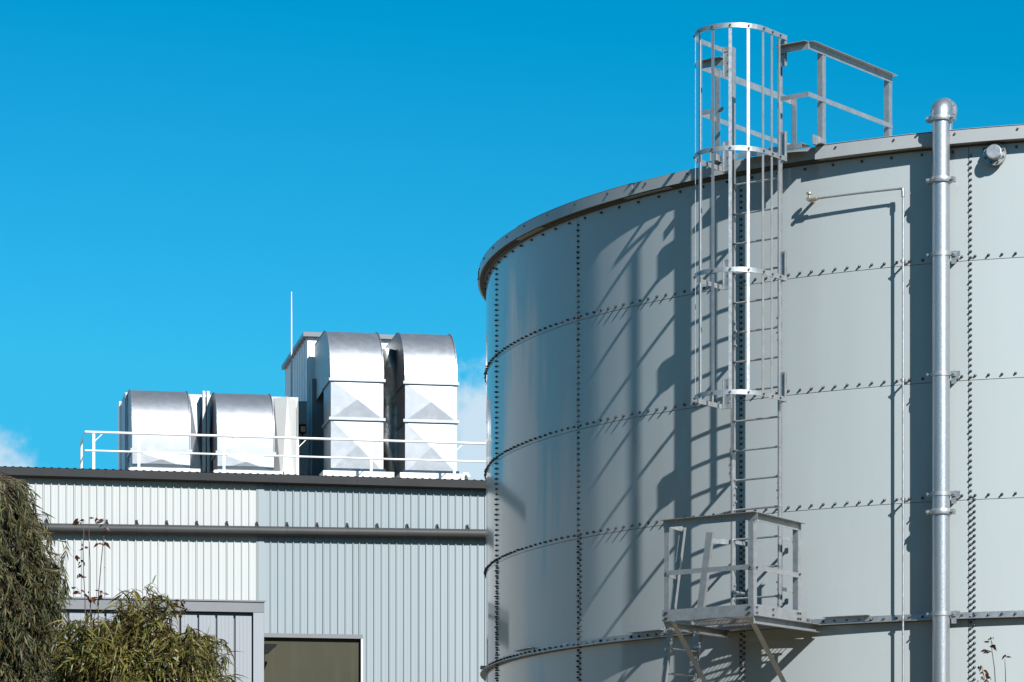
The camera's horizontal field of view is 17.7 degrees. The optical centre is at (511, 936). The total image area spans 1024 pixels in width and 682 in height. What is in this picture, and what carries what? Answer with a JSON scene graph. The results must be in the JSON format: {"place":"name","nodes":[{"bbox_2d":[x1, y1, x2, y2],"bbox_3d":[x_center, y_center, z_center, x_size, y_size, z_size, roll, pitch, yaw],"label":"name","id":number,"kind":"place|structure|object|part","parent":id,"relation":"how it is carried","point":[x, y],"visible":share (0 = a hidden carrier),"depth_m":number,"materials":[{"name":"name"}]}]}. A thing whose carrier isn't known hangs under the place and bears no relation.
{"place":"outdoors","nodes":[
{"label":"outdoors","id":0,"kind":"place"},
{"bbox_2d":[298,401,306,474],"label":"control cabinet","id":1,"kind":"object","parent":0,"point":[302,418],"visible":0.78,"depth_m":83.50,"materials":[{"name":"metal"}]},
{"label":"door","id":2,"kind":"part","parent":1,"relation":"part of","materials":[{"name":"metal"}]},
{"bbox_2d":[0,0,1023,479],"label":"sky","id":3,"kind":"structure","parent":0,"point":[172,171],"materials":[{"name":"blue"}]},
{"bbox_2d":[977,665,990,681],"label":"seed stalk","id":4,"kind":"object","parent":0,"point":[987,676],"visible":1,"depth_m":25.50,"materials":[{"name":"brown plant"}]},
{"bbox_2d":[981,637,996,681],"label":"seed stalk","id":5,"kind":"object","parent":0,"point":[993,646],"visible":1,"depth_m":25.50,"materials":[{"name":"brown plant"}]},
{"bbox_2d":[1002,655,1011,681],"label":"seed stalk","id":6,"kind":"object","parent":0,"point":[1005,666],"visible":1,"depth_m":25.48,"materials":[{"name":"brown plant"}]},
{"label":"ground","id":7,"kind":"structure","parent":0,"visible":0},
{"bbox_2d":[0,472,74,681],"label":"weeping gum tree","id":8,"kind":"object","parent":7,"relation":"on","point":[28,596],"visible":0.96,"depth_m":26.23,"materials":[{"name":"green plant"}]},
{"bbox_2d":[0,597,265,681],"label":"annex","id":9,"kind":"object","parent":7,"relation":"on","point":[237,625],"visible":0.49,"depth_m":79.24,"materials":[{"name":"painted corrugated metal"}]},
{"bbox_2d":[264,644,276,662],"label":"wall lamp","id":10,"kind":"object","parent":9,"relation":"attached to","point":[268,648],"visible":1,"depth_m":79.40,"materials":[{"name":"plastic"}]},
{"bbox_2d":[27,575,249,681],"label":"gum shrub","id":11,"kind":"object","parent":7,"relation":"on","point":[107,651],"visible":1,"depth_m":23.70,"materials":[{"name":"green plant"}]},
{"bbox_2d":[71,518,88,617],"bbox_3d":[-3.228,-2.647,24.621,0.136,0.954,0.146,0,0,0],"label":"climber shoot","id":12,"kind":"object","parent":11,"relation":"in","point":[76,522],"visible":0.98,"depth_m":24.59,"materials":[{"name":"brown plant"}]},
{"bbox_2d":[89,517,97,624],"bbox_3d":[-3.137,-2.655,24.609,0.060,0.966,0.097,0,0,16],"label":"climber shoot","id":13,"kind":"object","parent":11,"relation":"in","point":[91,600],"visible":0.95,"depth_m":24.61,"materials":[{"name":"brown plant"}]},
{"bbox_2d":[94,517,109,628],"bbox_3d":[-3.065,-2.657,24.608,0.140,0.971,0.138,0,0,0],"label":"climber shoot","id":14,"kind":"object","parent":11,"relation":"in","point":[100,596],"visible":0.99,"depth_m":24.60,"materials":[{"name":"brown plant"}]},
{"bbox_2d":[171,599,189,632],"bbox_3d":[-2.460,-2.318,24.289,0.117,0.348,0.156,0,0,37],"label":"climber shoot","id":15,"kind":"object","parent":11,"relation":"attached to","point":[176,604],"visible":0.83,"depth_m":24.29,"materials":[{"name":"brown plant"}]},
{"bbox_2d":[0,466,485,681],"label":"industrial building","id":16,"kind":"structure","parent":7,"relation":"on","point":[359,609],"depth_m":80.23,"materials":[{"name":"grey metal"}]},
{"bbox_2d":[127,389,199,471],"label":"elbow duct","id":17,"kind":"object","parent":16,"relation":"on","point":[158,411],"visible":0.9,"depth_m":80.85,"materials":[{"name":"metal"}]},
{"bbox_2d":[118,391,297,471],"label":"air handler","id":18,"kind":"object","parent":16,"relation":"on","point":[200,413],"visible":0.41,"depth_m":82.64,"materials":[{"name":"metal"}]},
{"bbox_2d":[211,392,283,474],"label":"elbow duct","id":19,"kind":"object","parent":16,"relation":"on","point":[243,414],"visible":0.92,"depth_m":81.22,"materials":[{"name":"metal"}]},
{"bbox_2d":[42,519,485,538],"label":"wall gutter","id":20,"kind":"object","parent":16,"relation":"attached to","point":[287,530],"depth_m":79.80,"materials":[{"name":"paint"}]},
{"bbox_2d":[79,431,485,478],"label":"roof railing","id":21,"kind":"object","parent":16,"relation":"on","point":[297,456],"visible":0.91,"depth_m":80.50,"materials":[{"name":"white metal"}]},
{"bbox_2d":[274,397,295,474],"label":"transition duct","id":22,"kind":"object","parent":16,"relation":"on","point":[284,416],"visible":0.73,"depth_m":82.17,"materials":[{"name":"silver metal"}]},
{"bbox_2d":[291,292,291,396],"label":"antenna mast","id":23,"kind":"object","parent":16,"relation":"on","point":[291,344],"visible":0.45,"depth_m":86.15,"materials":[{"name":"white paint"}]},
{"bbox_2d":[282,332,393,474],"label":"plant room","id":24,"kind":"object","parent":16,"relation":"on","point":[303,372],"visible":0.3,"depth_m":85.10,"materials":[{"name":"paint"},{"name":"corrugated metal"}]},
{"bbox_2d":[314,330,393,477],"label":"elbow duct","id":25,"kind":"object","parent":16,"relation":"on","point":[349,375],"visible":0.97,"depth_m":81.68,"materials":[{"name":"metal"}]},
{"bbox_2d":[382,348,396,476],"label":"dented duct","id":26,"kind":"object","parent":16,"relation":"on","point":[389,409],"visible":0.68,"depth_m":83.42,"materials":[{"name":"metal"}]},
{"bbox_2d":[386,332,467,479],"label":"elbow duct","id":27,"kind":"object","parent":16,"relation":"on","point":[427,383],"visible":0.95,"depth_m":82.01,"materials":[{"name":"metal"}]},
{"bbox_2d":[461,472,470,479],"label":"vent cowl","id":28,"kind":"object","parent":16,"relation":"on","point":[464,474],"visible":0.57,"depth_m":81.89,"materials":[{"name":"white paint"}]},
{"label":"concrete base","id":29,"kind":"structure","parent":0,"visible":0},
{"bbox_2d":[477,124,1023,681],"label":"water tank","id":30,"kind":"object","parent":29,"relation":"on","point":[607,442],"visible":0.96,"depth_m":39.81,"materials":[{"name":"metal"}]},
{"bbox_2d":[661,511,819,681],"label":"access platform","id":31,"kind":"structure","parent":30,"relation":"attached to","point":[753,614],"depth_m":38.80,"materials":[{"name":"metal"}]},
{"bbox_2d":[661,526,728,681],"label":"access ladder","id":32,"kind":"object","parent":31,"relation":"attached to","point":[710,539],"visible":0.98,"depth_m":39.60,"materials":[{"name":"metal"}]},
{"bbox_2d":[693,22,792,606],"bbox_3d":[2.725,-7.325,39.182,0.933,6.790,1.289,0,0,37],"label":"caged ladder","id":33,"kind":"object","parent":30,"relation":"attached to","point":[729,391],"visible":0.99,"depth_m":39.07,"materials":[{"name":"metal"}]},
{"bbox_2d":[694,56,796,163],"bbox_3d":[3.024,-10.005,40.642,0.423,1.169,2.308,0,0,37],"label":"roof guardrail","id":34,"kind":"object","parent":30,"relation":"on","point":[706,67],"visible":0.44,"depth_m":40.12,"materials":[{"name":"metal"}]},
{"bbox_2d":[736,142,810,158],"bbox_3d":[3.135,-9.410,39.478,0.920,0.064,0.209,0,0,37],"label":"landing step","id":35,"kind":"object","parent":30,"relation":"attached to","point":[775,149],"visible":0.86,"depth_m":39.35,"materials":[{"name":"metal"}]},
{"bbox_2d":[775,40,897,145],"bbox_3d":[3.955,-10.005,39.820,0.493,1.169,2.108,0,0,37],"label":"roof guardrail","id":36,"kind":"object","parent":30,"relation":"on","point":[823,51],"visible":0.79,"depth_m":39.25,"materials":[{"name":"metal"}]},
{"bbox_2d":[806,187,906,681],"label":"sampling pipe","id":37,"kind":"object","parent":30,"relation":"attached to","point":[902,379],"visible":1,"depth_m":38.72,"materials":[{"name":"metal"}]},
{"bbox_2d":[926,98,959,681],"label":"overflow pipe","id":38,"kind":"object","parent":30,"relation":"attached to","point":[943,115],"visible":1,"depth_m":38.37,"materials":[{"name":"metal"}]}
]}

